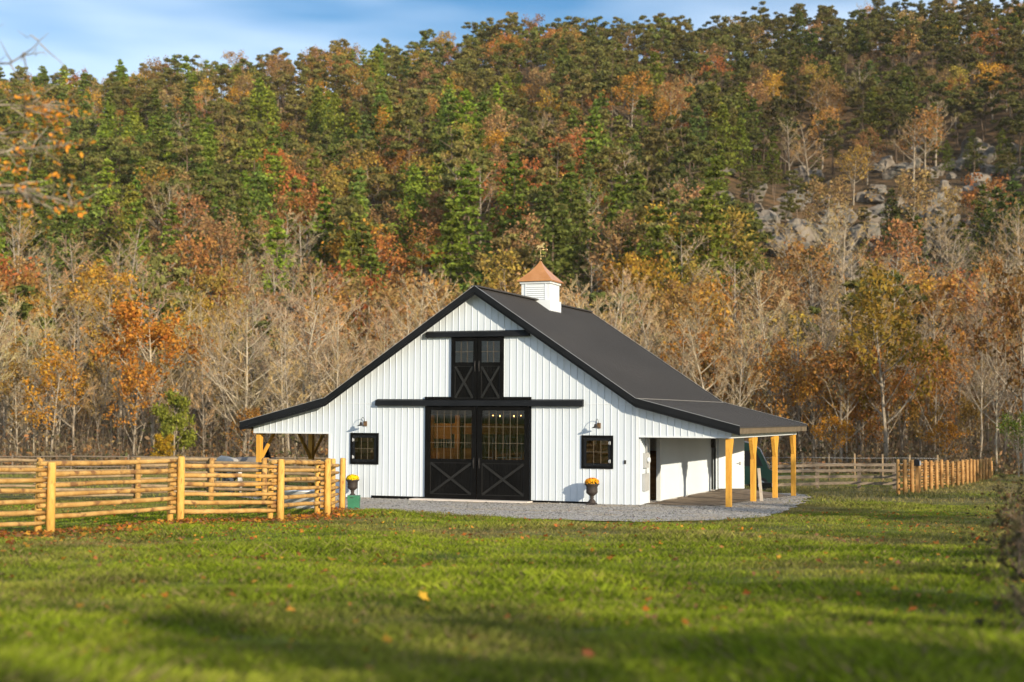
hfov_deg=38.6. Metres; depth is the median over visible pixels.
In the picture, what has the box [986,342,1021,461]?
bare tree
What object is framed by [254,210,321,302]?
bare tree
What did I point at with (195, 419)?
bare tree
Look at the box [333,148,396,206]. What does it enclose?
autumn tree
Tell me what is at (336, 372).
bare tree
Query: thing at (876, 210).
boulder
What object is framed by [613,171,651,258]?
pine tree
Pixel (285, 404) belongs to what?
bare tree
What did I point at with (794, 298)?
autumn tree
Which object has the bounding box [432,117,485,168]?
autumn tree
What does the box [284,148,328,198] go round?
autumn tree
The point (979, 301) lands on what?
bare tree
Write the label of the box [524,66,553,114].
autumn tree
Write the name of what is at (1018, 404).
autumn tree
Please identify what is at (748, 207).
pine tree
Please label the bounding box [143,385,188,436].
bare tree
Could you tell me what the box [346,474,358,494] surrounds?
flower urn
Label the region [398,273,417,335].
pine tree
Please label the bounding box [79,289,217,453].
sycamore tree
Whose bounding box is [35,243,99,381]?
bare tree
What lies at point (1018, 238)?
bare tree
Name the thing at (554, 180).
pine tree
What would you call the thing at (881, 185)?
boulder
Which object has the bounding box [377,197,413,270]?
autumn tree
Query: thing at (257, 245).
bare tree
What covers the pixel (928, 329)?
bare tree
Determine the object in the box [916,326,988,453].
autumn tree
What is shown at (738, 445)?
hinged door
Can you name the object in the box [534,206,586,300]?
pine tree
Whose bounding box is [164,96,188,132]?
autumn tree
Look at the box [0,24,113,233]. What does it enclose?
oak tree
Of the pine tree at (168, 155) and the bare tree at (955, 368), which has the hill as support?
the pine tree at (168, 155)
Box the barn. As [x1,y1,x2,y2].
[239,243,807,506]
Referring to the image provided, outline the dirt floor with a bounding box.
[645,488,786,504]
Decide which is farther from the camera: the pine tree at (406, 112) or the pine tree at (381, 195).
the pine tree at (406, 112)
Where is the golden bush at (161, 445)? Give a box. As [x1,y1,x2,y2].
[149,433,181,455]
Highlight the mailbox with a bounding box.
[914,459,920,493]
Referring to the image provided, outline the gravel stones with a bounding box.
[250,495,810,520]
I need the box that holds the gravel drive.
[246,493,810,521]
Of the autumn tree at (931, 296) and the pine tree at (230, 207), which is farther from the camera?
the pine tree at (230, 207)
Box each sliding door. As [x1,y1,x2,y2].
[425,406,476,499]
[477,406,529,500]
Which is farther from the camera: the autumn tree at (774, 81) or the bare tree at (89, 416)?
the autumn tree at (774, 81)
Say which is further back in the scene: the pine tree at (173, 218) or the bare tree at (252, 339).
the pine tree at (173, 218)
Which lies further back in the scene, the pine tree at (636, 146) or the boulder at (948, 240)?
the pine tree at (636, 146)
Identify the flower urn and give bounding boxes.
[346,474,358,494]
[584,477,598,504]
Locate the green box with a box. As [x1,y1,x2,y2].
[347,495,359,508]
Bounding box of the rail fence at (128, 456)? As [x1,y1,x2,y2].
[0,454,327,470]
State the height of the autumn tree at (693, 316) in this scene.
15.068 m
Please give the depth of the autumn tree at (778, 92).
402.27 m
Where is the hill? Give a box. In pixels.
[4,47,1023,452]
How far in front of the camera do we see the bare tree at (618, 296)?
157.12 m
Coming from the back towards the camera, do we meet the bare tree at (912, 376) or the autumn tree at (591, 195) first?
the autumn tree at (591, 195)
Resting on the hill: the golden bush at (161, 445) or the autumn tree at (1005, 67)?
the autumn tree at (1005, 67)
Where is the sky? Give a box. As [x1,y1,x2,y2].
[0,0,1022,114]
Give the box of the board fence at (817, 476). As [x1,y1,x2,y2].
[744,463,895,489]
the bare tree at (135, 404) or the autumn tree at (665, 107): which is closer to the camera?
the bare tree at (135, 404)
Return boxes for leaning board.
[757,468,762,500]
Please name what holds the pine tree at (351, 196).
on the hill
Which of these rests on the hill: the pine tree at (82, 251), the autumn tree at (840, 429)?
the pine tree at (82, 251)
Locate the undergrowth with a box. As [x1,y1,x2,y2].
[0,376,1022,474]
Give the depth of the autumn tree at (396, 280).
201.92 m
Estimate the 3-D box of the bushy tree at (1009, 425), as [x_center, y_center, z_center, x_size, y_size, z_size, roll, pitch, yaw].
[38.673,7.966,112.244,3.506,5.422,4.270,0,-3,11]
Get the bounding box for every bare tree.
[0,194,54,273]
[0,220,57,301]
[0,283,11,399]
[0,288,22,381]
[0,303,42,455]
[0,304,39,431]
[0,316,51,436]
[0,336,34,446]
[0,343,54,448]
[0,348,19,438]
[0,366,23,445]
[4,311,51,453]
[5,381,32,454]
[7,297,85,450]
[9,369,65,458]
[17,337,59,440]
[26,283,91,406]
[27,324,71,448]
[29,272,84,398]
[32,240,70,290]
[33,356,78,439]
[34,376,52,439]
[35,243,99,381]
[36,265,73,310]
[38,233,120,359]
[41,316,98,453]
[43,277,120,446]
[54,250,93,348]
[57,286,123,406]
[58,349,83,442]
[73,93,117,134]
[79,382,101,444]
[83,352,121,446]
[84,373,107,447]
[85,308,146,440]
[90,340,119,450]
[93,235,161,330]
[101,321,141,441]
[101,325,149,437]
[104,215,155,284]
[108,268,180,416]
[108,377,133,449]
[112,249,161,349]
[118,362,149,437]
[120,337,172,429]
[122,338,160,438]
[123,244,208,325]
[124,351,157,444]
[131,374,164,452]
[133,266,167,351]
[139,326,191,433]
[140,177,195,271]
[143,287,215,426]
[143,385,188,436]
[153,336,199,454]
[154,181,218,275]
[155,372,191,417]
[160,310,210,455]
[160,355,186,425]
[170,112,192,138]
[176,332,215,434]
[177,338,209,430]
[177,344,203,412]
[185,292,230,423]
[185,299,305,455]
[185,317,230,449]
[185,351,218,456]
[190,297,239,440]
[192,85,221,123]
[192,298,252,450]
[194,355,260,429]
[197,325,249,449]
[198,382,221,447]
[203,294,272,448]
[208,256,268,312]
[214,248,280,345]
[215,375,267,451]
[221,287,282,413]
[222,277,370,453]
[225,208,254,283]
[225,293,283,442]
[230,260,261,306]
[230,334,274,439]
[232,350,289,441]
[234,186,273,257]
[235,222,274,277]
[237,340,301,449]
[240,250,301,393]
[240,291,269,373]
[248,295,344,440]
[253,256,330,387]
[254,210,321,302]
[254,315,307,456]
[261,334,308,439]
[262,325,309,456]
[272,361,301,451]
[273,212,336,298]
[274,380,300,436]
[275,382,294,454]
[276,291,334,440]
[276,295,350,452]
[277,263,357,396]
[277,273,336,384]
[277,292,377,396]
[281,260,350,364]
[283,279,347,401]
[289,218,315,272]
[289,347,331,403]
[300,321,372,398]
[306,370,326,442]
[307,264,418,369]
[319,354,348,396]
[324,351,358,391]
[330,294,407,372]
[338,319,380,383]
[339,361,355,382]
[349,341,378,371]
[358,299,412,371]
[361,264,448,357]
[370,292,425,353]
[387,317,417,350]
[406,274,457,328]
[423,152,491,271]
[452,156,501,251]
[454,274,478,294]
[510,113,551,155]
[557,277,577,305]
[559,281,601,314]
[559,291,580,307]
[565,251,616,313]
[571,284,613,324]
[576,179,607,262]
[584,295,614,443]
[588,277,651,349]
[601,308,616,322]
[605,264,658,342]
[607,147,644,202]
[608,271,686,353]
[609,276,658,344]
[617,282,692,377]
[631,305,668,359]
[632,221,723,311]
[641,334,656,354]
[649,175,704,288]
[654,323,707,384]
[657,292,729,381]
[660,318,703,387]
[661,314,771,404]
[661,325,712,379]
[671,343,697,379]
[674,307,728,390]
[676,292,752,393]
[683,68,705,106]
[696,263,805,445]
[698,255,769,371]
[706,346,737,404]
[712,303,765,405]
[713,219,767,317]
[715,340,757,405]
[716,273,815,414]
[725,311,785,447]
[733,317,767,440]
[734,331,776,408]
[735,310,790,410]
[745,217,823,328]
[746,223,806,338]
[754,304,832,455]
[761,352,812,441]
[763,320,802,445]
[764,118,803,185]
[770,278,857,454]
[781,375,819,437]
[789,119,827,182]
[791,333,836,444]
[792,248,842,334]
[800,301,844,458]
[802,220,860,322]
[804,316,835,452]
[805,313,843,446]
[806,238,890,341]
[811,204,854,278]
[817,202,878,322]
[819,250,896,338]
[822,339,874,462]
[823,288,867,450]
[829,243,899,340]
[842,385,857,449]
[845,56,884,129]
[848,252,937,410]
[851,367,886,454]
[860,294,917,454]
[861,353,898,456]
[866,250,915,347]
[868,233,921,342]
[871,356,900,439]
[877,305,908,444]
[883,324,943,443]
[885,112,937,186]
[891,325,935,459]
[893,219,949,334]
[907,352,950,454]
[907,387,928,440]
[909,96,957,165]
[912,290,976,438]
[917,211,964,299]
[919,223,976,333]
[921,206,965,281]
[927,226,988,316]
[932,263,1000,432]
[932,331,963,445]
[935,336,987,457]
[937,238,983,295]
[938,251,1023,401]
[941,310,1015,458]
[941,385,969,441]
[952,257,1023,443]
[953,297,1005,448]
[954,354,995,444]
[955,36,990,99]
[955,305,1015,442]
[959,330,1021,470]
[960,178,1017,260]
[963,241,1023,302]
[965,329,1017,445]
[971,200,1023,301]
[972,211,1023,292]
[973,373,996,445]
[975,230,1011,268]
[980,198,1022,282]
[982,328,1021,448]
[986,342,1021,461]
[990,347,1021,455]
[990,375,1018,447]
[990,381,1016,441]
[1000,241,1023,297]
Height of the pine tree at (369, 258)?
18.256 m
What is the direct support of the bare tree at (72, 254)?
on the hill
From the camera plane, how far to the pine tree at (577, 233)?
215.50 m
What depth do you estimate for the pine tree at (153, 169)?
305.23 m
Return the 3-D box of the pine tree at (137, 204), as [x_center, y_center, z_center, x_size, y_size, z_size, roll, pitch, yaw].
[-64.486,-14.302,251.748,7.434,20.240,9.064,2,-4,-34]
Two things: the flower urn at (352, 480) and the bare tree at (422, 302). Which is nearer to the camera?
the flower urn at (352, 480)
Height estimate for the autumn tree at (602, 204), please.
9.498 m
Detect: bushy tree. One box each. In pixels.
[149,389,197,455]
[996,410,1023,476]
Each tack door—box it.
[482,436,493,459]
[495,437,507,459]
[509,437,521,459]
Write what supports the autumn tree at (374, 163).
on the hill
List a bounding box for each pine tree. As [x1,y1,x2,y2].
[0,152,22,220]
[0,164,33,249]
[0,177,20,266]
[0,179,25,225]
[0,215,9,263]
[0,217,14,280]
[0,219,24,269]
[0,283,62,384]
[0,284,58,441]
[1,162,44,258]
[21,165,39,238]
[25,199,63,264]
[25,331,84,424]
[28,168,48,249]
[33,172,59,248]
[33,175,79,273]
[33,194,68,228]
[34,160,58,205]
[35,199,87,293]
[35,271,62,296]
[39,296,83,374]
[42,182,81,243]
[60,220,73,277]
[61,225,106,267]
[64,171,109,274]
[67,170,103,214]
[68,248,101,285]
[80,198,117,257]
[82,157,122,231]
[89,158,124,254]
[92,180,119,214]
[92,247,116,323]
[95,183,124,259]
[104,180,153,292]
[107,176,161,280]
[109,253,195,359]
[115,150,157,200]
[119,142,160,183]
[120,199,158,288]
[122,160,166,232]
[130,156,158,231]
[132,207,149,267]
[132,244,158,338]
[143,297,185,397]
[145,177,199,272]
[146,181,175,255]
[148,162,176,180]
[152,201,182,285]
[158,200,202,248]
[161,140,180,181]
[166,140,215,185]
[169,170,214,231]
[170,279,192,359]
[171,136,197,196]
[177,173,232,274]
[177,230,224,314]
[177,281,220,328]
[179,159,224,264]
[190,167,213,216]
[192,132,216,212]
[192,162,231,188]
[208,173,244,258]
[208,233,228,292]
[211,199,247,267]
[212,179,268,262]
[214,192,232,232]
[218,158,268,207]
[223,192,264,287]
[224,320,307,438]
[231,147,255,216]
[233,170,256,239]
[236,230,286,274]
[238,131,271,205]
[241,165,278,267]
[242,145,292,223]
[248,203,279,267]
[253,215,307,331]
[268,195,298,263]
[276,176,311,287]
[281,264,304,336]
[291,229,332,277]
[297,259,333,374]
[302,149,332,219]
[304,160,334,184]
[304,182,340,287]
[317,206,370,280]
[321,166,356,205]
[322,191,382,273]
[324,206,376,253]
[325,195,379,236]
[330,234,368,376]
[331,212,377,317]
[336,221,395,333]
[338,191,377,257]
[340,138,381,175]
[346,243,389,341]
[347,166,379,233]
[353,165,399,214]
[361,173,401,218]
[368,220,405,259]
[370,200,408,242]
[381,105,434,151]
[383,118,439,166]
[386,163,453,284]
[390,161,407,221]
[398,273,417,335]
[399,163,430,255]
[406,242,437,293]
[417,165,429,230]
[418,162,443,244]
[425,113,444,175]
[426,88,462,191]
[426,194,474,306]
[426,203,446,264]
[428,92,459,190]
[428,126,464,173]
[429,202,476,281]
[430,178,476,253]
[434,159,498,281]
[434,167,472,203]
[436,145,465,171]
[436,170,497,273]
[442,88,480,166]
[444,141,492,238]
[449,140,497,243]
[449,152,501,243]
[449,231,471,293]
[458,267,481,296]
[463,224,495,290]
[464,120,497,217]
[467,232,531,289]
[473,91,498,172]
[477,151,539,288]
[484,109,520,137]
[485,233,533,281]
[488,166,521,234]
[491,161,528,246]
[493,183,536,270]
[494,137,511,202]
[502,126,549,206]
[509,168,560,209]
[511,118,545,177]
[519,181,564,286]
[522,190,554,230]
[523,188,581,241]
[524,126,571,164]
[525,139,568,177]
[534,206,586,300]
[536,142,587,190]
[538,161,593,273]
[539,196,575,274]
[540,161,560,217]
[549,177,593,252]
[549,205,589,302]
[550,147,585,176]
[554,190,603,299]
[560,138,591,177]
[566,109,582,173]
[573,161,606,240]
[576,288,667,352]
[577,103,614,202]
[583,152,615,218]
[583,172,644,289]
[587,117,637,193]
[587,136,625,212]
[592,146,635,203]
[601,213,645,251]
[603,124,637,183]
[604,202,643,236]
[605,206,661,309]
[609,219,684,336]
[612,114,632,170]
[612,190,641,283]
[613,157,640,184]
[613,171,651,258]
[615,237,650,331]
[617,171,656,197]
[618,154,670,207]
[627,133,643,178]
[631,126,667,176]
[632,187,681,263]
[634,205,684,353]
[640,119,690,179]
[640,135,684,185]
[641,170,685,207]
[650,149,666,207]
[652,187,693,275]
[655,126,709,212]
[660,195,730,255]
[661,112,700,183]
[662,151,698,267]
[666,227,692,309]
[673,145,704,189]
[674,184,744,333]
[682,105,712,192]
[682,136,713,179]
[689,154,733,271]
[692,212,725,302]
[693,199,775,327]
[699,131,732,206]
[704,141,733,213]
[707,102,741,180]
[710,198,767,330]
[725,209,774,318]
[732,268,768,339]
[736,168,760,199]
[737,216,762,275]
[740,174,763,202]
[742,163,766,202]
[745,169,763,202]
[761,135,783,194]
[766,163,787,202]
[771,196,798,226]
[776,254,820,330]
[781,170,811,217]
[781,306,831,418]
[794,174,832,221]
[803,248,832,302]
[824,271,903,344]
[855,239,873,291]
[857,206,877,240]
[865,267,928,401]
[878,188,907,251]
[892,207,924,249]
[899,212,926,257]
[900,215,938,276]
[921,171,938,194]
[929,210,956,264]
[932,321,960,361]
[943,220,984,302]
[962,142,986,171]
[966,181,999,266]
[971,186,1014,270]
[983,175,1023,259]
[995,137,1020,179]
[997,151,1020,180]
[1007,220,1023,275]
[1008,195,1023,272]
[1020,146,1023,171]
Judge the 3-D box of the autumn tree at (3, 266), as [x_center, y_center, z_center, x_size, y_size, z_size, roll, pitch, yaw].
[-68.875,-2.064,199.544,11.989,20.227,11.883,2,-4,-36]
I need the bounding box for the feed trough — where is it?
[756,482,771,491]
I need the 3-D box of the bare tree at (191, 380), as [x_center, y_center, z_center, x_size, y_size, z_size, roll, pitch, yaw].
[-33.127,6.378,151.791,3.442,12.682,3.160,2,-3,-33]
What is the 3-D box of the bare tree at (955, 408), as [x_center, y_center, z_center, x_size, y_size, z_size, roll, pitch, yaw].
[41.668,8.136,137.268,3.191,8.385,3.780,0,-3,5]
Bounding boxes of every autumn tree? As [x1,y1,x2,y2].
[0,254,45,329]
[0,255,43,286]
[0,268,74,408]
[0,289,60,362]
[0,297,59,375]
[0,320,38,373]
[0,332,35,454]
[2,214,52,272]
[6,81,53,115]
[11,329,86,454]
[19,132,53,157]
[21,95,58,129]
[33,362,90,439]
[37,117,74,145]
[39,291,93,369]
[53,261,115,372]
[60,118,76,157]
[62,277,109,369]
[64,187,95,224]
[64,255,144,387]
[65,255,151,373]
[72,88,103,136]
[76,321,128,437]
[81,316,141,424]
[83,283,154,329]
[94,201,131,257]
[100,360,182,455]
[104,332,148,419]
[105,136,147,165]
[113,110,129,135]
[122,98,137,121]
[125,84,166,119]
[132,167,173,253]
[135,309,217,416]
[136,167,207,253]
[139,180,181,248]
[139,223,182,256]
[140,230,233,362]
[150,239,194,286]
[153,277,194,321]
[155,84,186,136]
[158,258,251,385]
[159,190,234,278]
[162,213,239,269]
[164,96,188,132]
[166,294,254,432]
[173,153,201,170]
[177,76,222,121]
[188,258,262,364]
[189,320,274,444]
[191,90,207,116]
[193,218,259,316]
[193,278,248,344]
[195,92,214,121]
[195,362,267,445]
[215,124,252,170]
[220,279,319,376]
[220,405,260,456]
[224,85,257,128]
[227,263,266,279]
[238,210,295,269]
[239,261,280,295]
[251,143,299,203]
[253,187,312,282]
[262,118,291,140]
[264,155,311,203]
[267,290,376,443]
[269,195,314,277]
[273,165,320,239]
[279,105,300,126]
[281,193,329,286]
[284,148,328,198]
[285,140,312,159]
[285,249,362,378]
[289,119,312,143]
[289,254,390,363]
[289,287,374,390]
[292,193,342,270]
[300,78,341,102]
[301,145,333,164]
[302,154,342,210]
[305,166,352,206]
[307,161,345,201]
[309,390,328,441]
[314,168,352,226]
[319,216,400,281]
[333,137,370,181]
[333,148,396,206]
[338,83,375,124]
[338,158,368,191]
[343,64,377,128]
[350,103,410,165]
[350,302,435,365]
[358,227,411,290]
[363,148,386,200]
[366,195,412,271]
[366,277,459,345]
[368,264,428,338]
[371,126,426,199]
[375,149,413,208]
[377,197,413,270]
[378,271,448,337]
[386,140,422,181]
[389,218,449,290]
[399,152,441,200]
[400,247,453,289]
[401,178,475,272]
[403,77,437,93]
[405,58,445,92]
[412,90,448,129]
[412,133,431,160]
[430,98,479,157]
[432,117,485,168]
[442,71,464,96]
[447,244,529,292]
[452,82,472,113]
[474,98,526,183]
[474,112,520,182]
[475,208,556,280]
[476,129,519,192]
[477,153,551,215]
[484,34,526,89]
[485,145,520,213]
[487,31,525,83]
[487,204,543,251]
[487,265,528,290]
[489,135,534,161]
[502,269,609,320]
[508,83,534,128]
[520,81,546,114]
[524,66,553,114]
[529,86,571,130]
[532,58,558,86]
[532,156,584,190]
[533,118,578,176]
[536,129,601,178]
[537,72,578,112]
[549,23,585,56]
[556,98,583,129]
[558,123,613,184]
[559,286,585,306]
[560,171,609,231]
[578,90,610,114]
[582,209,674,299]
[586,94,615,121]
[586,295,644,343]
[589,249,683,346]
[591,191,612,240]
[593,252,677,317]
[595,67,655,146]
[596,144,643,183]
[609,86,630,124]
[610,200,693,312]
[624,280,720,356]
[642,275,713,351]
[648,74,690,130]
[651,73,690,129]
[652,55,673,85]
[652,95,680,133]
[652,174,714,255]
[653,269,735,368]
[657,300,730,352]
[658,310,723,386]
[662,256,720,326]
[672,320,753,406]
[673,80,695,109]
[679,189,716,258]
[682,105,716,145]
[683,204,760,331]
[693,55,735,89]
[693,354,757,410]
[697,271,739,343]
[698,42,731,80]
[709,328,766,400]
[718,380,768,409]
[723,274,813,408]
[726,334,811,415]
[728,267,812,336]
[732,77,770,119]
[737,60,777,110]
[737,274,807,336]
[745,305,827,394]
[748,347,821,455]
[752,70,787,125]
[757,252,810,309]
[761,81,790,112]
[766,77,789,114]
[775,233,849,323]
[783,367,842,456]
[785,337,894,462]
[786,51,837,124]
[793,311,851,363]
[799,62,845,124]
[799,175,866,245]
[801,322,904,454]
[802,75,850,140]
[805,371,853,424]
[806,415,855,461]
[807,105,841,168]
[808,397,861,443]
[820,85,848,117]
[820,87,850,133]
[833,145,882,204]
[833,258,955,467]
[836,299,914,445]
[836,346,907,446]
[842,393,890,453]
[851,125,886,184]
[856,218,949,303]
[859,47,890,75]
[860,364,919,454]
[864,164,941,264]
[871,275,954,369]
[880,335,971,453]
[882,24,920,65]
[885,257,940,351]
[892,105,946,181]
[895,262,999,407]
[898,356,972,456]
[901,396,949,457]
[904,278,960,370]
[905,340,972,460]
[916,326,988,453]
[918,66,957,109]
[921,420,970,461]
[930,267,978,323]
[935,296,972,343]
[936,184,971,237]
[938,74,969,128]
[940,292,1021,428]
[940,385,995,442]
[943,66,977,107]
[947,284,1023,442]
[950,289,996,353]
[951,278,989,321]
[953,396,1000,454]
[957,168,1017,249]
[958,329,1021,447]
[960,30,1002,79]
[966,249,1023,474]
[967,249,1023,323]
[969,60,1015,118]
[979,17,1002,63]
[990,22,1019,54]
[992,328,1021,448]
[993,60,1015,111]
[993,64,1023,115]
[999,377,1021,433]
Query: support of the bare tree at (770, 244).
on the hill
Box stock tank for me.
[284,489,323,508]
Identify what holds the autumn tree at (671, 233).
on the hill
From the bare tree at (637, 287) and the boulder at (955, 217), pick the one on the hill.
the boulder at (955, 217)
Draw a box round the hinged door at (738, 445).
[718,438,743,488]
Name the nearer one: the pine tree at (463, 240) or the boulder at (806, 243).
the pine tree at (463, 240)
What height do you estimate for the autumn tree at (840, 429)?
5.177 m
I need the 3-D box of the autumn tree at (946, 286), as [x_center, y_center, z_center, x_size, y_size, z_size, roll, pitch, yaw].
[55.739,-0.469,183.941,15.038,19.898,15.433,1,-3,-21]
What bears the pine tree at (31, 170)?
on the hill
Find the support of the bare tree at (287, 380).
on the ground at (966, 501)
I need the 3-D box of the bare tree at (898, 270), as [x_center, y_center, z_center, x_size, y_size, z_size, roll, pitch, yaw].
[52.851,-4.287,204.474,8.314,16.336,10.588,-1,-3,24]
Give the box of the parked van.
[744,441,771,490]
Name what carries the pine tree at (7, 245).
on the hill
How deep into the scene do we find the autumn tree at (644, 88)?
350.34 m
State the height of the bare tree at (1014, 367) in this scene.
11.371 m
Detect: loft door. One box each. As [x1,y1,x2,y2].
[451,337,477,399]
[477,337,503,399]
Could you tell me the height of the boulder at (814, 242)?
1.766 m
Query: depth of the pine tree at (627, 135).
326.89 m
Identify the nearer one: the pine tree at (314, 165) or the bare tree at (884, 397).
the bare tree at (884, 397)
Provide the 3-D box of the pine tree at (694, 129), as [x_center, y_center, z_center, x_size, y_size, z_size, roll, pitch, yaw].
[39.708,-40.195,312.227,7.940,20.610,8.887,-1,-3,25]
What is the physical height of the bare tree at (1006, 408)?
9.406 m
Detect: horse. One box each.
[216,455,242,492]
[222,456,286,491]
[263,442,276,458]
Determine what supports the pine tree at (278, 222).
on the hill
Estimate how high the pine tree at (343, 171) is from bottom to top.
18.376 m
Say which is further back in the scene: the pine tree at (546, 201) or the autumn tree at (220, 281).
the pine tree at (546, 201)
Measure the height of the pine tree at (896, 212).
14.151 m
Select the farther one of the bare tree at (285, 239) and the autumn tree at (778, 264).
the bare tree at (285, 239)
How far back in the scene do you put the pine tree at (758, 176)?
312.75 m
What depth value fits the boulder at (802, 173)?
353.24 m
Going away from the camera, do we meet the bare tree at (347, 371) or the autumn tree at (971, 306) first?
the bare tree at (347, 371)
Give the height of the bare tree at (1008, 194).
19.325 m
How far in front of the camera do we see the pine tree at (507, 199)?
231.42 m
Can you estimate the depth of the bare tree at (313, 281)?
156.75 m
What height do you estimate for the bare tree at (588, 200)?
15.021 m
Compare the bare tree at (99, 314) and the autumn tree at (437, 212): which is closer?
the bare tree at (99, 314)
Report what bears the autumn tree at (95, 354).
on the ground at (966, 501)
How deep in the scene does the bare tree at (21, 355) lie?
171.56 m
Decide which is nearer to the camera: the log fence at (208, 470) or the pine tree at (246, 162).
the log fence at (208, 470)
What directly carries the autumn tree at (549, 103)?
on the hill
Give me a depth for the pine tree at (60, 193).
275.41 m
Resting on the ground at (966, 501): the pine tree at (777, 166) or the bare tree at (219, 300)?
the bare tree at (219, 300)
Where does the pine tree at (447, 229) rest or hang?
on the hill
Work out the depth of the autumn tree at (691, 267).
196.52 m
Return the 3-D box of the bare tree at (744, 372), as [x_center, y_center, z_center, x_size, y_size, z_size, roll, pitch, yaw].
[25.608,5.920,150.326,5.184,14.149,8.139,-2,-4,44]
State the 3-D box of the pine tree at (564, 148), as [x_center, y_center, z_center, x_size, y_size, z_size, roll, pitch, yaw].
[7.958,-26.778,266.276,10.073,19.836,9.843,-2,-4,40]
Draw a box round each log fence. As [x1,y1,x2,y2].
[0,456,345,532]
[0,457,330,499]
[896,458,992,493]
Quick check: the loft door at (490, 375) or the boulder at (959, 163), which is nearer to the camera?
the loft door at (490, 375)
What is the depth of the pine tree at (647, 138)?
318.47 m
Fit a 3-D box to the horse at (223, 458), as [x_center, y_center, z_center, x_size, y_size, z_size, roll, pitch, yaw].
[-10.578,4.929,54.005,0.589,1.406,2.682,2,-3,-34]
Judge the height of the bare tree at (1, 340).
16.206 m
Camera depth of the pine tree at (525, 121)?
298.27 m
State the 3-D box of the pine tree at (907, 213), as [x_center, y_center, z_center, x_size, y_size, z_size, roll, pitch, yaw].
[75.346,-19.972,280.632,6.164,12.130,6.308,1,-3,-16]
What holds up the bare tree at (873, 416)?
on the ground at (966, 501)
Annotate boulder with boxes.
[712,191,734,204]
[721,167,735,176]
[741,184,767,201]
[751,217,778,234]
[753,203,763,211]
[756,226,775,233]
[757,210,777,223]
[765,234,791,248]
[768,205,791,216]
[769,239,794,257]
[777,193,802,204]
[779,216,790,222]
[780,228,795,242]
[782,218,800,228]
[786,168,806,181]
[786,189,811,203]
[790,224,820,244]
[791,203,804,211]
[793,183,813,194]
[798,241,809,254]
[801,219,815,231]
[804,170,824,181]
[813,240,823,246]
[814,218,837,228]
[815,224,823,230]
[816,228,843,243]
[819,194,840,207]
[829,265,841,275]
[834,209,857,226]
[836,248,856,263]
[837,260,856,270]
[845,239,857,250]
[847,224,864,236]
[847,231,861,242]
[848,234,863,240]
[855,191,864,201]
[860,204,891,216]
[863,191,883,202]
[864,221,881,241]
[865,214,888,228]
[866,242,885,254]
[872,162,884,171]
[873,184,886,188]
[874,155,894,172]
[874,187,886,194]
[880,162,912,179]
[883,254,911,273]
[893,196,907,210]
[908,139,928,152]
[910,158,920,168]
[914,200,932,218]
[917,240,930,257]
[919,165,938,178]
[923,271,945,281]
[924,220,937,232]
[925,188,933,197]
[927,208,950,220]
[930,165,944,175]
[931,192,948,208]
[931,235,955,243]
[931,240,943,249]
[933,180,953,192]
[939,204,956,214]
[940,162,955,169]
[946,174,955,179]
[949,214,960,222]
[953,155,968,168]
[959,228,976,241]
[961,136,989,157]
[962,185,975,196]
[966,218,984,228]
[969,172,991,184]
[973,182,991,195]
[979,164,1000,175]
[982,146,995,163]
[997,169,1023,180]
[1001,141,1022,151]
[1003,161,1023,172]
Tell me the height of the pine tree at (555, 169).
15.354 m
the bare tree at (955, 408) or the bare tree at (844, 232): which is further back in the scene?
the bare tree at (844, 232)
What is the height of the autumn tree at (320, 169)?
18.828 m
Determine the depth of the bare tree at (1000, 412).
133.69 m
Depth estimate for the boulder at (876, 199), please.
320.97 m
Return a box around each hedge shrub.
[930,512,1023,634]
[959,473,1023,614]
[961,456,1023,581]
[966,458,1023,540]
[980,481,1023,552]
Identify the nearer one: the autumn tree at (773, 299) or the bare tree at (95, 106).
the autumn tree at (773, 299)
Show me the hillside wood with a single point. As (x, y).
(940, 30)
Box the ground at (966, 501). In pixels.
[0,468,1023,679]
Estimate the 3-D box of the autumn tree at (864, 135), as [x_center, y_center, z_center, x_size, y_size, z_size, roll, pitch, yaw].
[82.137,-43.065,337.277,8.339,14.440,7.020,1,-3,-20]
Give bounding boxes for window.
[350,433,378,463]
[581,435,612,468]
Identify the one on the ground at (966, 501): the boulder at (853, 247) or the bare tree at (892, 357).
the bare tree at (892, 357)
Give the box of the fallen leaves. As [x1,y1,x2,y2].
[0,505,1023,672]
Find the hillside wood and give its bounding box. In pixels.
[0,0,1023,366]
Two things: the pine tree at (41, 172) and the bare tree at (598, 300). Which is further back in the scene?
the pine tree at (41, 172)
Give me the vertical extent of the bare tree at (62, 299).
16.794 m
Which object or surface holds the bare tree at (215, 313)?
on the ground at (966, 501)
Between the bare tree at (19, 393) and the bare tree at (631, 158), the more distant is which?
the bare tree at (631, 158)
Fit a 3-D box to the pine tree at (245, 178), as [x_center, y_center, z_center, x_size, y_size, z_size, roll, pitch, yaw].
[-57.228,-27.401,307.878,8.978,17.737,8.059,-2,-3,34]
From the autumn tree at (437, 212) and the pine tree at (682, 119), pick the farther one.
the pine tree at (682, 119)
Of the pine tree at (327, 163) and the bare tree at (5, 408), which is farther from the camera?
the pine tree at (327, 163)
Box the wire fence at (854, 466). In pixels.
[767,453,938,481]
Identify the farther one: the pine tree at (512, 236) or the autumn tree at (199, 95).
the autumn tree at (199, 95)
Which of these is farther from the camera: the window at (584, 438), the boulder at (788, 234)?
the boulder at (788, 234)
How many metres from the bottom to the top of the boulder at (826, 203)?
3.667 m

